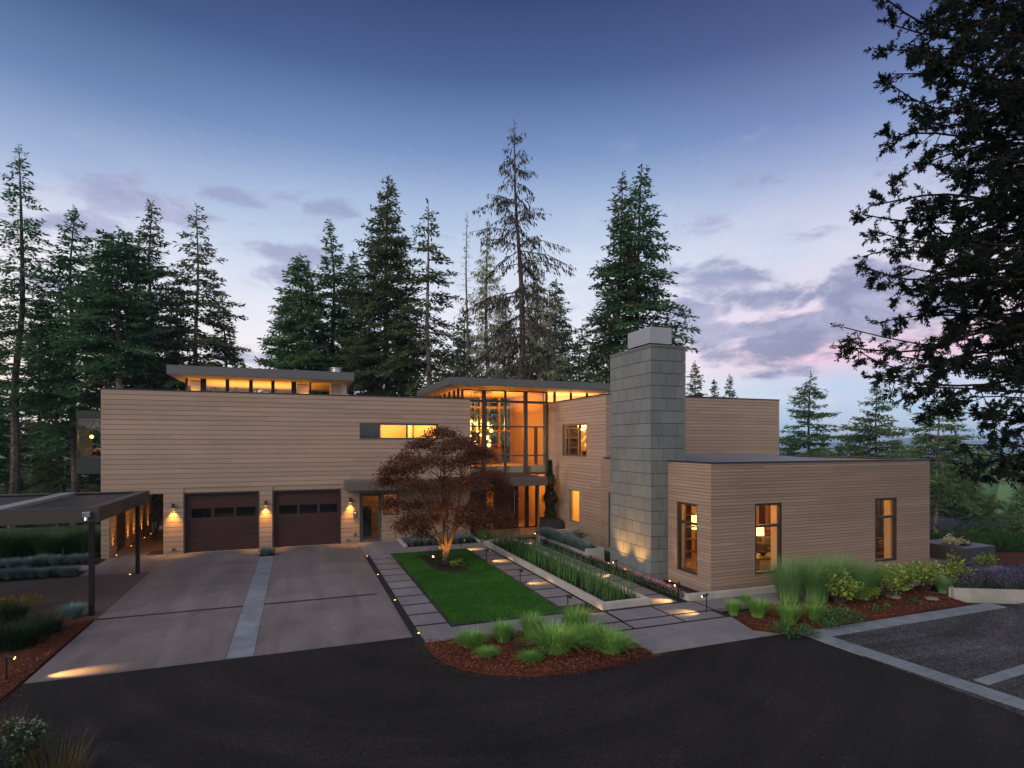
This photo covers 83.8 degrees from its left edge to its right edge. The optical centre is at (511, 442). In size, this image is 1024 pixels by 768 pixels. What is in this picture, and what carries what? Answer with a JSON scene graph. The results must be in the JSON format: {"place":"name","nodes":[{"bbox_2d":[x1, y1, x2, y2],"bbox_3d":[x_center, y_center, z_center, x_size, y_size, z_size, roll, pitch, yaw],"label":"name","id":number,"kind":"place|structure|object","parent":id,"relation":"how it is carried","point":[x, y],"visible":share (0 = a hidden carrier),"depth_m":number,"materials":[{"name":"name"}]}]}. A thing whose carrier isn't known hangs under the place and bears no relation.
{"place":"outdoors","nodes":[
{"label":"outdoors","id":0,"kind":"place"},
{"bbox_2d":[0,618,92,700],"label":"mulch bed","id":1,"kind":"object","parent":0,"point":[36,665],"visible":0.69,"depth_m":11.66,"materials":[{"name":"brown wood"}]},
{"bbox_2d":[0,608,71,652],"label":"grass mound","id":2,"kind":"object","parent":1,"relation":"on","point":[21,639],"depth_m":12.09,"materials":[{"name":"plant"}]},
{"bbox_2d":[8,608,84,635],"bbox_3d":[-10.660,4.096,13.093,1.530,0.568,1.710,0,0,-34],"label":"grass mound","id":3,"kind":"object","parent":1,"relation":"on","point":[58,627],"depth_m":13.06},
{"bbox_2d":[0,587,994,765],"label":"bark chips","id":4,"kind":"object","parent":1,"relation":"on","point":[551,656],"visible":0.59,"depth_m":11.82,"materials":[{"name":"wood"}]},
{"bbox_2d":[0,545,105,581],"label":"mulch bed","id":5,"kind":"object","parent":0,"point":[98,560],"visible":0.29,"depth_m":20.24,"materials":[{"name":"soil"}]},
{"bbox_2d":[0,525,34,560],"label":"arching grass clump","id":6,"kind":"object","parent":5,"relation":"on","point":[8,547],"visible":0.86,"depth_m":21.20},
{"bbox_2d":[6,527,56,557],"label":"arching grass clump","id":7,"kind":"object","parent":5,"relation":"on","point":[25,551],"visible":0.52,"depth_m":21.69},
{"bbox_2d":[18,528,76,556],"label":"arching grass clump","id":8,"kind":"object","parent":5,"relation":"on","point":[51,545],"visible":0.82,"depth_m":21.52,"materials":[{"name":"plant"}]},
{"bbox_2d":[55,525,85,555],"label":"arching grass clump","id":9,"kind":"object","parent":5,"relation":"on","point":[69,547],"visible":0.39,"depth_m":22.16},
{"bbox_2d":[65,521,125,556],"bbox_3d":[-16.357,3.734,22.296,2.567,1.372,2.636,0,0,17],"label":"arching grass clump","id":10,"kind":"object","parent":5,"relation":"on","point":[83,545],"visible":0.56,"depth_m":22.00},
{"bbox_2d":[0,572,149,624],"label":"carport floor","id":11,"kind":"structure","parent":0,"point":[111,590],"depth_m":16.86,"materials":[{"name":"concrete"}]},
{"bbox_2d":[0,596,47,623],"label":"grass mound","id":12,"kind":"object","parent":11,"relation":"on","point":[10,612],"depth_m":13.94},
{"bbox_2d":[0,490,149,615],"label":"carport","id":13,"kind":"object","parent":11,"relation":"on","point":[41,508],"visible":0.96,"depth_m":15.18,"materials":[{"name":"grey metal"}]},
{"bbox_2d":[110,526,163,557],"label":"passage floor","id":14,"kind":"structure","parent":0,"point":[148,544],"depth_m":24.10,"materials":[{"name":"concrete"}]},
{"bbox_2d":[24,543,411,683],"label":"driveway","id":15,"kind":"structure","parent":0,"point":[188,581],"depth_m":14.85,"materials":[{"name":"concrete"}]},
{"bbox_2d":[97,593,376,619],"bbox_3d":[-7.121,4.431,15.378,6.810,0.057,0.146,0,0,-21],"label":"drain channel","id":16,"kind":"object","parent":15,"relation":"on","point":[232,607],"visible":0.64,"depth_m":15.13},
{"bbox_2d":[226,556,273,658],"bbox_3d":[-7.531,4.444,16.896,0.518,0.092,11.058,0,0,-21],"label":"paver strip","id":17,"kind":"object","parent":15,"relation":"in","point":[244,639],"visible":0.88,"depth_m":14.59,"materials":[{"name":"concrete"}]},
{"bbox_2d":[357,537,536,555],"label":"entry walk","id":18,"kind":"structure","parent":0,"point":[379,548],"depth_m":23.88,"materials":[{"name":"concrete"}]},
{"bbox_2d":[393,548,562,623],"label":"lawn","id":19,"kind":"structure","parent":0,"point":[453,597],"depth_m":16.47,"materials":[{"name":"plant"}]},
{"bbox_2d":[417,555,469,572],"bbox_3d":[-2.521,4.425,20.819,1.370,0.150,3.650,0,0,-21],"label":"mulch bed","id":20,"kind":"object","parent":19,"relation":"on","point":[429,561],"visible":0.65,"depth_m":20.01,"materials":[{"name":"soil"}]},
{"bbox_2d":[0,633,1023,767],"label":"asphalt court","id":21,"kind":"object","parent":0,"point":[263,702],"visible":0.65,"depth_m":9.27,"materials":[{"name":"asphalt"}]},
{"bbox_2d":[0,715,58,767],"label":"flowering bush","id":22,"kind":"object","parent":21,"relation":"on","point":[27,739],"visible":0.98,"depth_m":7.77,"materials":[{"name":"green plant"}]},
{"bbox_2d":[10,720,105,767],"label":"dry grass tuft","id":23,"kind":"object","parent":21,"relation":"on","point":[64,765],"visible":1,"depth_m":7.53,"materials":[{"name":"plant"}]},
{"bbox_2d":[0,438,1023,621],"bbox_3d":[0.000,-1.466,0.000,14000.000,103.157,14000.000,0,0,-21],"label":"terrain","id":24,"kind":"structure","parent":0,"point":[906,441],"depth_m":31.52,"materials":[{"name":"plant"}]},
{"bbox_2d":[0,296,54,528],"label":"fir tree","id":25,"kind":"object","parent":24,"relation":"on","point":[4,453],"visible":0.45,"depth_m":46.81,"materials":[{"name":"green plant"}]},
{"bbox_2d":[0,144,71,528],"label":"fir tree","id":26,"kind":"object","parent":24,"relation":"on","point":[20,330],"visible":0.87,"depth_m":39.98,"materials":[{"name":"green plant"}]},
{"bbox_2d":[0,288,83,528],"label":"fir tree","id":27,"kind":"object","parent":24,"relation":"on","point":[25,420],"visible":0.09,"depth_m":49.20,"materials":[{"name":"green plant"}]},
{"bbox_2d":[0,204,115,525],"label":"fir tree","id":28,"kind":"object","parent":24,"relation":"on","point":[68,396],"visible":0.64,"depth_m":41.15,"materials":[{"name":"green plant"}]},
{"bbox_2d":[20,336,100,526],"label":"fir tree","id":29,"kind":"object","parent":24,"relation":"on","point":[38,466],"visible":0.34,"depth_m":45.91,"materials":[{"name":"green plant"}]},
{"bbox_2d":[42,353,155,525],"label":"fir tree","id":30,"kind":"object","parent":24,"relation":"on","point":[93,481],"visible":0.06,"depth_m":46.52,"materials":[{"name":"green plant"}]},
{"bbox_2d":[37,226,192,524],"bbox_3d":[-27.411,-4.330,40.101,8.851,21.691,8.965,0,0,-21],"label":"fir tree","id":31,"kind":"object","parent":24,"relation":"on","point":[101,304],"visible":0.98,"depth_m":39.10,"materials":[{"name":"green plant"}]},
{"bbox_2d":[81,198,205,510],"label":"fir tree","id":32,"kind":"object","parent":24,"relation":"on","point":[131,382],"visible":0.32,"depth_m":43.58,"materials":[{"name":"green plant"}]},
{"bbox_2d":[127,203,251,391],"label":"fir tree","id":33,"kind":"object","parent":24,"relation":"on","point":[203,340],"visible":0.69,"depth_m":42.54,"materials":[{"name":"green plant"}]},
{"bbox_2d":[199,301,248,391],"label":"fir tree","id":34,"kind":"object","parent":24,"relation":"on","point":[232,334],"visible":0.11,"depth_m":45.78,"materials":[{"name":"green plant"}]},
{"bbox_2d":[253,255,355,394],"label":"fir tree","id":35,"kind":"object","parent":24,"relation":"on","point":[309,353],"visible":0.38,"depth_m":45.05,"materials":[{"name":"green plant"}]},
{"bbox_2d":[296,219,366,390],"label":"fir tree","id":36,"kind":"object","parent":24,"relation":"on","point":[332,281],"visible":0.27,"depth_m":47.60,"materials":[{"name":"green plant"}]},
{"bbox_2d":[327,250,380,394],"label":"fir tree","id":37,"kind":"object","parent":24,"relation":"on","point":[354,268],"visible":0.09,"depth_m":49.79,"materials":[{"name":"green plant"}]},
{"bbox_2d":[320,175,451,396],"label":"fir tree","id":38,"kind":"object","parent":24,"relation":"on","point":[382,250],"visible":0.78,"depth_m":44.02,"materials":[{"name":"green plant"}]},
{"bbox_2d":[370,198,486,405],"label":"fir tree","id":39,"kind":"object","parent":24,"relation":"on","point":[426,342],"visible":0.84,"depth_m":42.80,"materials":[{"name":"green plant"}]},
{"bbox_2d":[453,213,478,420],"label":"dead conifer","id":40,"kind":"object","parent":24,"relation":"on","point":[467,322],"visible":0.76,"depth_m":43.94,"materials":[{"name":"brown plant"}]},
{"bbox_2d":[435,307,509,446],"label":"fir tree","id":41,"kind":"object","parent":24,"relation":"on","point":[457,350],"visible":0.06,"depth_m":51.84,"materials":[{"name":"green plant"}]},
{"bbox_2d":[459,220,513,462],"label":"dead conifer","id":42,"kind":"object","parent":24,"relation":"on","point":[482,337],"visible":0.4,"depth_m":44.73,"materials":[{"name":"green plant"}]},
{"bbox_2d":[470,284,519,461],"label":"tree","id":43,"kind":"object","parent":24,"relation":"on","point":[505,318],"visible":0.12,"depth_m":46.31,"materials":[{"name":"green plant"}]},
{"bbox_2d":[76,326,930,591],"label":"house","id":44,"kind":"structure","parent":24,"relation":"on","point":[655,443],"depth_m":23.09,"materials":[{"name":"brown wood"}]},
{"bbox_2d":[183,491,258,552],"bbox_3d":[-11.769,3.202,23.196,2.742,2.393,0.212,0,0,-21],"label":"garage door","id":45,"kind":"structure","parent":44,"relation":"in","point":[224,525],"depth_m":23.21,"materials":[{"name":"wood"}]},
{"bbox_2d":[272,488,340,547],"bbox_3d":[-8.731,3.202,24.338,2.732,2.393,0.212,0,0,-21],"label":"garage door","id":46,"kind":"structure","parent":44,"relation":"in","point":[308,521],"depth_m":24.36,"materials":[{"name":"wood"}]},
{"bbox_2d":[359,493,381,542],"bbox_3d":[-6.241,3.320,25.201,0.990,2.157,0.170,0,0,-21],"label":"service door","id":47,"kind":"structure","parent":44,"relation":"in","point":[378,539],"depth_m":25.18,"materials":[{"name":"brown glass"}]},
{"bbox_2d":[496,486,515,528],"bbox_3d":[-0.293,3.010,28.889,1.120,2.660,0.130,0,0,-21],"label":"entry door","id":48,"kind":"structure","parent":44,"relation":"in","point":[511,503],"depth_m":28.94,"materials":[{"name":"brown wood"}]},
{"bbox_2d":[677,502,697,574],"bbox_3d":[5.453,2.935,17.610,0.100,2.127,0.987,0,0,-21],"label":"window","id":49,"kind":"structure","parent":44,"relation":"in","point":[679,521],"depth_m":18.00,"materials":[{"name":"brown metal"}]},
{"bbox_2d":[754,502,781,574],"bbox_3d":[7.759,2.910,17.371,1.067,2.137,0.100,0,0,-21],"label":"window","id":50,"kind":"structure","parent":44,"relation":"in","point":[779,505],"depth_m":17.49,"materials":[{"name":"brown metal"}]},
{"bbox_2d":[874,497,896,561],"bbox_3d":[12.482,2.920,19.146,1.057,2.117,0.100,0,0,-21],"label":"window","id":51,"kind":"structure","parent":44,"relation":"in","point":[894,500],"depth_m":19.26,"materials":[{"name":"brown metal"}]},
{"bbox_2d":[0,428,1023,526],"bbox_3d":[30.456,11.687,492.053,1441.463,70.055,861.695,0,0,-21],"label":"forest","id":52,"kind":"object","parent":24,"relation":"on","point":[1002,492],"visible":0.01,"depth_m":64.91,"materials":[{"name":"plant"}]},
{"bbox_2d":[488,527,536,537],"bbox_3d":[0.346,4.420,27.885,2.870,0.140,2.040,0,0,-21],"label":"entry landing","id":53,"kind":"object","parent":24,"relation":"on","point":[530,531],"visible":0.59,"depth_m":27.55,"materials":[{"name":"stone"}]},
{"bbox_2d":[540,517,562,529],"bbox_3d":[1.931,4.080,28.230,0.640,0.640,1.390,0,0,-21],"label":"tall planter box","id":54,"kind":"object","parent":53,"relation":"on","point":[556,523],"visible":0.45,"depth_m":27.68,"materials":[{"name":"grey concrete"}]},
{"bbox_2d":[541,459,558,519],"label":"columnar shrub","id":55,"kind":"object","parent":54,"relation":"in","point":[549,504],"visible":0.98,"depth_m":28.13,"materials":[{"name":"green plant"}]},
{"bbox_2d":[454,118,578,462],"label":"dead conifer","id":56,"kind":"object","parent":24,"relation":"on","point":[521,290],"visible":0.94,"depth_m":42.68,"materials":[{"name":"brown plant"}]},
{"bbox_2d":[478,252,577,476],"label":"dead conifer","id":57,"kind":"object","parent":24,"relation":"on","point":[549,371],"visible":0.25,"depth_m":45.27,"materials":[{"name":"green plant"}]},
{"bbox_2d":[423,628,651,676],"bbox_3d":[0.542,4.425,12.030,4.360,0.150,2.540,0,0,-21],"label":"mulch bed","id":58,"kind":"object","parent":24,"relation":"on","point":[506,672],"visible":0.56,"depth_m":11.44,"materials":[{"name":"brown wood"}]},
{"bbox_2d":[449,626,498,648],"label":"grass clump","id":59,"kind":"object","parent":58,"relation":"on","point":[471,639],"visible":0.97,"depth_m":12.16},
{"bbox_2d":[483,616,521,642],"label":"grass clump","id":60,"kind":"object","parent":58,"relation":"on","point":[503,630],"visible":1,"depth_m":12.44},
{"bbox_2d":[511,610,553,637],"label":"grass clump","id":61,"kind":"object","parent":58,"relation":"on","point":[536,617],"visible":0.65,"depth_m":12.78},
{"bbox_2d":[512,618,601,654],"bbox_3d":[0.851,4.072,11.957,2.006,0.616,1.930,0,0,43],"label":"grass clump","id":62,"kind":"object","parent":58,"relation":"on","point":[549,641],"visible":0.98,"depth_m":11.84,"materials":[{"name":"plant"}]},
{"bbox_2d":[551,600,597,632],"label":"grass clump","id":63,"kind":"object","parent":58,"relation":"on","point":[572,616],"visible":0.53,"depth_m":13.00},
{"bbox_2d":[563,618,626,648],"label":"grass clump","id":64,"kind":"object","parent":58,"relation":"on","point":[589,626],"visible":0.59,"depth_m":12.33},
{"bbox_2d":[575,625,646,656],"bbox_3d":[2.031,4.133,11.928,1.549,0.495,1.610,0,0,-34],"label":"grass clump","id":65,"kind":"object","parent":58,"relation":"on","point":[616,644],"visible":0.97,"depth_m":11.79,"materials":[{"name":"plant"}]},
{"bbox_2d":[529,279,595,500],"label":"fir tree","id":66,"kind":"object","parent":24,"relation":"on","point":[563,351],"visible":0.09,"depth_m":51.70,"materials":[{"name":"green plant"}]},
{"bbox_2d":[562,326,595,381],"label":"fir tree","id":67,"kind":"object","parent":24,"relation":"on","point":[576,359],"visible":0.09,"depth_m":49.95,"materials":[{"name":"green plant"}]},
{"bbox_2d":[569,170,666,393],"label":"fir tree","id":68,"kind":"object","parent":24,"relation":"on","point":[601,351],"visible":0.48,"depth_m":40.32,"materials":[{"name":"green plant"}]},
{"bbox_2d":[580,163,700,382],"bbox_3d":[8.943,-7.379,40.411,8.998,24.255,8.621,0,0,-21],"label":"fir tree","id":69,"kind":"object","parent":24,"relation":"on","point":[653,304],"visible":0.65,"depth_m":39.35,"materials":[{"name":"green plant"}]},
{"bbox_2d":[365,543,1020,657],"bbox_3d":[6.331,4.449,20.744,21.550,0.103,11.180,0,0,-21],"label":"gravel bed","id":70,"kind":"object","parent":24,"relation":"on","point":[413,631],"visible":0.19,"depth_m":15.58,"materials":[{"name":"gravel"}]},
{"bbox_2d":[365,424,521,563],"bbox_3d":[-2.429,1.890,20.391,5.756,5.160,4.740,0,0,1],"label":"maple tree","id":71,"kind":"object","parent":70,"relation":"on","point":[444,506],"visible":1,"depth_m":20.03,"materials":[{"name":"brown plant"}]},
{"bbox_2d":[391,548,565,625],"bbox_3d":[-1.668,4.435,18.592,3.050,0.130,9.420,0,0,-21],"label":"lawn edging","id":72,"kind":"object","parent":70,"relation":"on","point":[437,607],"visible":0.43,"depth_m":15.80,"materials":[{"name":"metal"}]},
{"bbox_2d":[484,539,649,609],"bbox_3d":[1.264,4.355,19.972,1.480,0.270,10.200,0,0,-21],"label":"reed planter","id":73,"kind":"object","parent":70,"relation":"on","point":[638,600],"visible":0.55,"depth_m":16.99,"materials":[{"name":"concrete"}]},
{"bbox_2d":[491,526,636,601],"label":"horsetail reeds","id":74,"kind":"object","parent":73,"relation":"in","point":[529,555],"visible":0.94,"depth_m":18.49,"materials":[{"name":"plant"}]},
{"bbox_2d":[537,529,603,561],"bbox_3d":[2.824,4.270,23.581,1.920,0.660,4.720,0,0,-21],"label":"fescue planter","id":75,"kind":"object","parent":70,"relation":"on","point":[598,552],"visible":0.34,"depth_m":21.97,"materials":[{"name":"concrete"}]},
{"bbox_2d":[539,538,685,599],"bbox_3d":[3.063,4.248,20.393,0.534,0.330,9.707,0,0,-21],"label":"border","id":76,"kind":"object","parent":70,"relation":"on","point":[647,583],"depth_m":18.34,"materials":[{"name":"concrete"}]},
{"bbox_2d":[610,617,778,653],"bbox_3d":[4.174,4.462,13.139,3.820,0.136,1.420,0,0,-21],"label":"entry apron","id":77,"kind":"object","parent":24,"relation":"on","point":[673,637],"visible":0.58,"depth_m":13.07,"materials":[{"name":"concrete"}]},
{"bbox_2d":[592,559,995,600],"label":"garden wall","id":78,"kind":"structure","parent":24,"relation":"on","point":[697,596],"depth_m":16.26,"materials":[{"name":"concrete"}]},
{"bbox_2d":[778,370,847,455],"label":"fir tree","id":79,"kind":"object","parent":24,"relation":"on","point":[792,441],"visible":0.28,"depth_m":61.57,"materials":[{"name":"green plant"}]},
{"bbox_2d":[732,587,969,633],"bbox_3d":[9.067,4.420,15.170,7.550,0.160,1.900,0,0,-21],"label":"mulch bed","id":80,"kind":"object","parent":24,"relation":"on","point":[830,603],"visible":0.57,"depth_m":14.89,"materials":[{"name":"brown wood"}]},
{"bbox_2d":[743,594,773,617],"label":"grass clump","id":81,"kind":"object","parent":80,"relation":"on","point":[758,608],"visible":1,"depth_m":14.13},
{"bbox_2d":[738,551,841,602],"bbox_3d":[7.662,3.715,15.693,3.063,1.310,2.686,0,0,16],"label":"feathery grass clump","id":82,"kind":"object","parent":80,"relation":"on","point":[789,582],"visible":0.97,"depth_m":15.52,"materials":[{"name":"plant"}]},
{"bbox_2d":[774,600,806,624],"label":"grass clump","id":83,"kind":"object","parent":80,"relation":"on","point":[787,613],"visible":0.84,"depth_m":13.63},
{"bbox_2d":[766,617,821,638],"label":"ground cover plant","id":84,"kind":"object","parent":80,"relation":"on","point":[785,629],"visible":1,"depth_m":13.02,"materials":[{"name":"green plant"}]},
{"bbox_2d":[759,550,879,603],"bbox_3d":[8.323,3.700,15.740,2.888,1.341,3.110,0,0,-37],"label":"feathery grass clump","id":85,"kind":"object","parent":80,"relation":"on","point":[814,590],"visible":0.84,"depth_m":15.40,"materials":[{"name":"plant"}]},
{"bbox_2d":[795,549,886,596],"bbox_3d":[9.229,3.702,16.217,2.740,1.336,3.124,0,0,25],"label":"feathery grass clump","id":86,"kind":"object","parent":80,"relation":"on","point":[838,563],"visible":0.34,"depth_m":16.15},
{"bbox_2d":[815,569,869,603],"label":"leafy shrub","id":87,"kind":"object","parent":80,"relation":"on","point":[850,591],"visible":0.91,"depth_m":15.20,"materials":[{"name":"green plant"}]},
{"bbox_2d":[817,603,869,625],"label":"ground cover plant","id":88,"kind":"object","parent":80,"relation":"on","point":[845,612],"visible":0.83,"depth_m":14.00,"materials":[{"name":"green plant"}]},
{"bbox_2d":[815,556,906,599],"bbox_3d":[9.775,3.771,16.027,2.579,1.198,2.778,0,0,-19],"label":"feathery grass clump","id":89,"kind":"object","parent":80,"relation":"on","point":[866,580],"visible":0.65,"depth_m":15.70,"materials":[{"name":"plant"}]},
{"bbox_2d":[871,562,911,597],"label":"leafy shrub","id":90,"kind":"object","parent":80,"relation":"on","point":[894,582],"visible":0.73,"depth_m":15.88,"materials":[{"name":"green plant"}]},
{"bbox_2d":[887,561,923,590],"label":"leafy shrub","id":91,"kind":"object","parent":80,"relation":"on","point":[911,572],"visible":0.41,"depth_m":16.67,"materials":[{"name":"green plant"}]},
{"bbox_2d":[909,559,953,589],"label":"leafy shrub","id":92,"kind":"object","parent":80,"relation":"on","point":[930,573],"visible":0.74,"depth_m":16.88,"materials":[{"name":"green plant"}]},
{"bbox_2d":[837,384,943,526],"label":"fir tree","id":93,"kind":"object","parent":24,"relation":"on","point":[867,436],"visible":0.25,"depth_m":57.75,"materials":[{"name":"green plant"}]},
{"bbox_2d":[800,603,1023,709],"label":"paver border","id":94,"kind":"object","parent":24,"relation":"on","point":[826,637],"visible":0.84,"depth_m":12.01,"materials":[{"name":"concrete"}]},
{"bbox_2d":[832,603,1023,715],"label":"gravel court","id":95,"kind":"object","parent":24,"relation":"on","point":[971,647],"visible":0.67,"depth_m":12.46,"materials":[{"name":"gravel"}]},
{"bbox_2d":[829,0,1023,489],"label":"giant sequoia","id":96,"kind":"object","parent":95,"relation":"on","point":[986,245],"visible":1,"depth_m":10.92,"materials":[{"name":"green plant"}]},
{"bbox_2d":[941,559,1023,589],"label":"lavender","id":97,"kind":"object","parent":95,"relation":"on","point":[969,584],"depth_m":16.84,"materials":[{"name":"plant"}]},
{"bbox_2d":[882,397,1017,533],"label":"fir tree","id":98,"kind":"object","parent":24,"relation":"on","point":[939,479],"visible":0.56,"depth_m":45.11,"materials":[{"name":"green plant"}]},
{"bbox_2d":[876,528,1023,551],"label":"meadow grass","id":99,"kind":"structure","parent":24,"relation":"on","point":[1004,542],"depth_m":24.22,"materials":[{"name":"plant"}]},
{"bbox_2d":[939,490,995,533],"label":"young conifer","id":100,"kind":"object","parent":24,"relation":"on","point":[965,513],"visible":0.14,"depth_m":45.59,"materials":[{"name":"green plant"}]},
{"bbox_2d":[937,570,1023,603],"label":"lavender planter","id":101,"kind":"object","parent":24,"relation":"on","point":[990,594],"visible":0.39,"depth_m":16.14,"materials":[{"name":"concrete"}]},
{"bbox_2d":[942,549,977,583],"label":"leafy shrub","id":102,"kind":"object","parent":101,"relation":"on","point":[950,563],"visible":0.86,"depth_m":17.11,"materials":[{"name":"green plant"}]},
{"bbox_2d":[937,552,1023,569],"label":"mulch bed","id":103,"kind":"object","parent":24,"relation":"on","point":[1015,558],"visible":0.21,"depth_m":21.63,"materials":[{"name":"wood"}]},
{"bbox_2d":[971,494,1023,534],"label":"young conifer","id":104,"kind":"object","parent":24,"relation":"on","point":[997,517],"visible":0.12,"depth_m":47.83,"materials":[{"name":"green plant"}]},
{"bbox_2d":[0,0,1023,444],"label":"sky","id":105,"kind":"structure","parent":0,"point":[754,123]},
{"bbox_2d":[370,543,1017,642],"bbox_3d":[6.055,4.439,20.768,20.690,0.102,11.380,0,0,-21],"label":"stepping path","id":106,"kind":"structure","parent":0,"point":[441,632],"depth_m":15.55,"materials":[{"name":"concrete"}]},
{"bbox_2d":[929,557,947,566],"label":"terrace","id":107,"kind":"structure","parent":0,"point":[941,562],"depth_m":20.94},
{"bbox_2d":[929,539,994,565],"bbox_3d":[16.812,4.238,21.652,1.704,0.826,1.704,0,0,-21],"label":"square planter","id":108,"kind":"object","parent":107,"relation":"on","point":[938,549],"visible":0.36,"depth_m":21.02,"materials":[{"name":"concrete"}]},
{"bbox_2d":[876,514,1008,534],"bbox_3d":[19.299,4.337,28.348,12.552,0.890,3.149,0,0,-21],"label":"lavender","id":109,"kind":"object","parent":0,"point":[955,526],"depth_m":29.25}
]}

